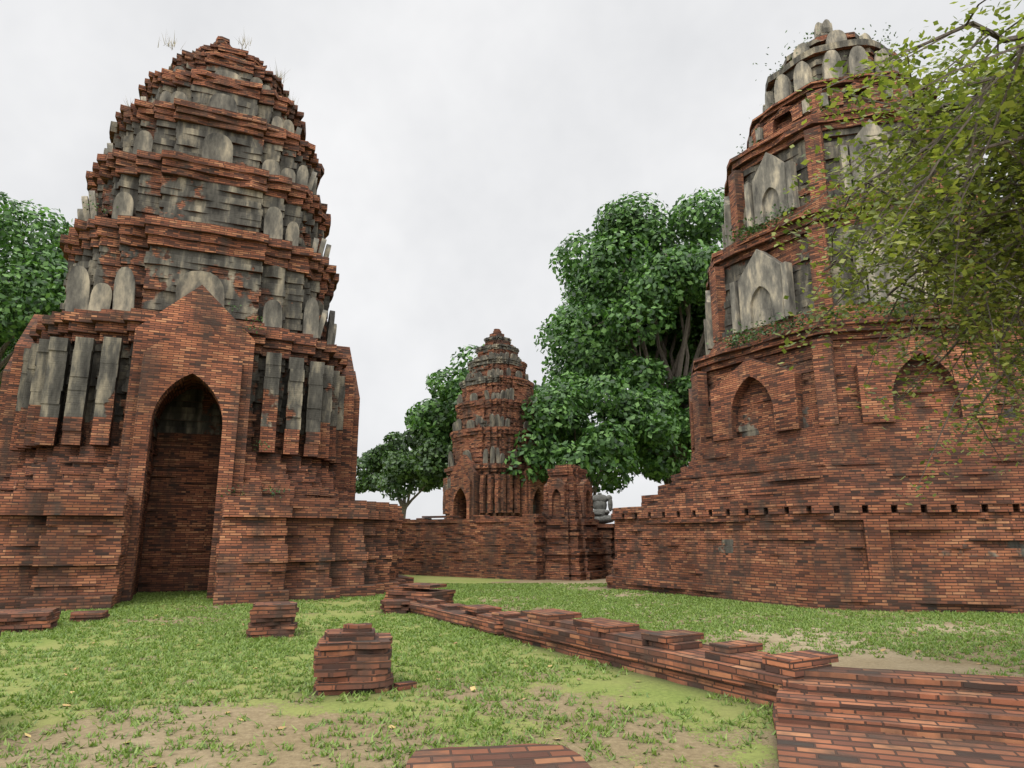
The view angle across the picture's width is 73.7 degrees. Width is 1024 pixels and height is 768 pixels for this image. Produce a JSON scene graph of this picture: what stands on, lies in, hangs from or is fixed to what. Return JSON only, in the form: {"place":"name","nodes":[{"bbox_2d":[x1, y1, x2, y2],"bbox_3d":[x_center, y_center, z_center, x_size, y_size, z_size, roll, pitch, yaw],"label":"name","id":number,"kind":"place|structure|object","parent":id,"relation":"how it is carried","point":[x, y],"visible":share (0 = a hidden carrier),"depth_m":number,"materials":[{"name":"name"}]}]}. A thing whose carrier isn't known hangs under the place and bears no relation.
{"place":"outdoors","nodes":[
{"label":"outdoors","id":0,"kind":"place"},
{"bbox_2d":[397,514,548,579],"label":"back wall","id":1,"kind":"structure","parent":0,"point":[499,547],"depth_m":26.85,"materials":[{"name":"brick"}]},
{"bbox_2d":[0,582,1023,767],"bbox_3d":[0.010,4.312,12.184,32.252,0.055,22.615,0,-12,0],"label":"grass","id":2,"kind":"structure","parent":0,"point":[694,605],"depth_m":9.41,"materials":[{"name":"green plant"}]},
{"bbox_2d":[0,574,1023,767],"bbox_3d":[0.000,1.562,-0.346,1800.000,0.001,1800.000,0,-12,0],"label":"ground","id":3,"kind":"structure","parent":0,"point":[702,754],"depth_m":6.39,"materials":[{"name":"green plant"}]},
{"bbox_2d":[0,607,60,631],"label":"brick platform","id":4,"kind":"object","parent":3,"relation":"on","point":[32,619],"visible":0.99,"depth_m":11.68,"materials":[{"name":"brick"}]},
{"bbox_2d":[0,191,73,386],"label":"tree","id":5,"kind":"object","parent":3,"relation":"on","point":[43,293],"depth_m":43.43,"materials":[{"name":"green plant"}]},
{"bbox_2d":[69,610,109,621],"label":"loose bricks","id":6,"kind":"object","parent":3,"relation":"on","point":[79,616],"visible":0.95,"depth_m":13.03,"materials":[{"name":"brick"}]},
{"bbox_2d":[0,36,413,610],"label":"prang","id":7,"kind":"structure","parent":3,"relation":"on","point":[128,452],"depth_m":19.65,"materials":[{"name":"brick"}]},
{"bbox_2d":[83,195,289,497],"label":"weeds","id":8,"kind":"object","parent":7,"relation":"on","point":[272,493],"visible":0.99,"depth_m":18.92,"materials":[{"name":"green plant"}]},
{"bbox_2d":[65,66,336,343],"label":"antefixes","id":9,"kind":"object","parent":7,"relation":"on","point":[216,146],"visible":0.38,"depth_m":20.96,"materials":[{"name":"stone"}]},
{"bbox_2d":[123,33,318,194],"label":"dry grass","id":10,"kind":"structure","parent":7,"relation":"on","point":[174,42],"depth_m":24.67,"materials":[{"name":"plant"}]},
{"bbox_2d":[246,601,298,637],"bbox_3d":[-3.952,3.886,11.280,0.798,0.504,0.789,5,-13,-20],"label":"stump","id":11,"kind":"object","parent":3,"relation":"on","point":[275,619],"visible":0.98,"depth_m":10.99,"materials":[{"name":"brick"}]},
{"bbox_2d":[313,623,393,695],"bbox_3d":[-1.724,2.958,7.443,0.853,0.654,0.816,3,-13,-12],"label":"stump","id":12,"kind":"object","parent":3,"relation":"on","point":[350,657],"visible":0.99,"depth_m":7.13,"materials":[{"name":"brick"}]},
{"bbox_2d":[380,599,409,613],"bbox_3d":[-2.503,4.736,14.540,0.592,0.254,0.610,5,-13,-20],"label":"stump","id":13,"kind":"object","parent":3,"relation":"on","point":[396,606],"visible":0.95,"depth_m":14.31,"materials":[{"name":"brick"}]},
{"bbox_2d":[355,431,447,518],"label":"tree","id":14,"kind":"object","parent":3,"relation":"on","point":[373,459],"depth_m":72.84,"materials":[{"name":"green plant"}]},
{"bbox_2d":[393,680,416,690],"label":"loose bricks","id":15,"kind":"object","parent":3,"relation":"on","point":[406,685],"visible":0.09,"depth_m":7.26,"materials":[{"name":"brown brick"}]},
{"bbox_2d":[375,409,454,500],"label":"tree","id":16,"kind":"object","parent":3,"relation":"on","point":[428,461],"depth_m":49.34,"materials":[{"name":"green plant"}]},
{"bbox_2d":[384,583,455,603],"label":"wall","id":17,"kind":"structure","parent":3,"relation":"on","point":[412,591],"depth_m":15.25,"materials":[{"name":"brick"}]},
{"bbox_2d":[406,598,526,635],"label":"wall","id":18,"kind":"structure","parent":3,"relation":"on","point":[486,618],"depth_m":12.32,"materials":[{"name":"brick"}]},
{"bbox_2d":[404,344,548,445],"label":"tree","id":19,"kind":"object","parent":3,"relation":"on","point":[447,393],"depth_m":49.48,"materials":[{"name":"green plant"}]},
{"bbox_2d":[443,329,547,518],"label":"prang","id":20,"kind":"structure","parent":3,"relation":"on","point":[476,485],"depth_m":39.10,"materials":[{"name":"brick"}]},
{"bbox_2d":[448,352,544,466],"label":"antefixes","id":21,"kind":"object","parent":20,"relation":"on","point":[497,420],"visible":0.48,"depth_m":39.70,"materials":[{"name":"grey stone"}]},
{"bbox_2d":[405,743,590,767],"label":"brick pavement","id":22,"kind":"structure","parent":3,"relation":"on","point":[530,755],"depth_m":4.66,"materials":[{"name":"brick"}]},
{"bbox_2d":[18,614,980,767],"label":"dry leaves","id":23,"kind":"object","parent":3,"relation":"on","point":[282,727],"visible":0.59,"depth_m":7.21,"materials":[{"name":"brown plant"}]},
{"bbox_2d":[542,464,606,580],"bbox_3d":[2.194,5.352,26.674,2.546,4.304,2.520,-8,-15,33],"label":"stupa","id":24,"kind":"object","parent":3,"relation":"on","point":[573,551],"visible":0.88,"depth_m":25.86,"materials":[{"name":"brick"}]},
{"bbox_2d":[501,370,690,495],"bbox_3d":[3.862,4.967,43.131,14.522,12.772,13.140,0,-12,0],"label":"tree","id":25,"kind":"object","parent":3,"relation":"on","point":[567,406],"depth_m":39.77,"materials":[{"name":"green plant"}]},
{"bbox_2d":[597,524,614,575],"bbox_3d":[3.594,6.753,27.793,2.038,2.054,1.630,-8,-15,33],"label":"buddha pedestal","id":26,"kind":"object","parent":3,"relation":"on","point":[607,542],"visible":0.2,"depth_m":26.98,"materials":[{"name":"brown brick"}]},
{"bbox_2d":[593,493,613,523],"bbox_3d":[3.580,5.121,28.112,1.345,1.270,0.840,-6,-14,23],"label":"statue","id":27,"kind":"object","parent":26,"relation":"on","point":[600,511],"visible":0.67,"depth_m":28.05,"materials":[{"name":"stone"}]},
{"bbox_2d":[533,187,724,484],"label":"tree","id":28,"kind":"object","parent":3,"relation":"on","point":[652,275],"depth_m":49.22,"materials":[{"name":"green plant"}]},
{"bbox_2d":[588,372,691,493],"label":"tree","id":29,"kind":"object","parent":3,"relation":"on","point":[683,418],"depth_m":45.93,"materials":[{"name":"green plant"}]},
{"bbox_2d":[632,305,705,384],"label":"tree","id":30,"kind":"object","parent":3,"relation":"on","point":[692,347],"depth_m":54.24,"materials":[{"name":"plant"}]},
{"bbox_2d":[503,608,838,706],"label":"wall","id":31,"kind":"structure","parent":3,"relation":"on","point":[744,669],"depth_m":7.90,"materials":[{"name":"brick"}]},
{"bbox_2d":[606,27,1023,613],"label":"temple tower","id":32,"kind":"structure","parent":3,"relation":"on","point":[786,486],"depth_m":18.41,"materials":[{"name":"brick"}]},
{"bbox_2d":[707,24,1001,347],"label":"weeds","id":33,"kind":"object","parent":32,"relation":"on","point":[741,232],"visible":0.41,"depth_m":21.31,"materials":[{"name":"green plant"}]},
{"bbox_2d":[704,19,1023,354],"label":"octagonal chedi stucco","id":34,"kind":"object","parent":32,"relation":"on","point":[761,288],"visible":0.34,"depth_m":22.66,"materials":[{"name":"grey stone"}]},
{"bbox_2d":[771,0,1023,510],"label":"tree","id":35,"kind":"object","parent":3,"relation":"on","point":[959,94],"depth_m":6.13,"materials":[{"name":"green plant"}]},
{"bbox_2d":[773,666,1023,767],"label":"brick pavement","id":36,"kind":"structure","parent":3,"relation":"on","point":[836,717],"depth_m":5.52,"materials":[{"name":"brick"}]},
{"bbox_2d":[0,0,1023,523],"label":"sky","id":37,"kind":"structure","parent":0,"point":[459,143],"materials":[{"name":"white"}]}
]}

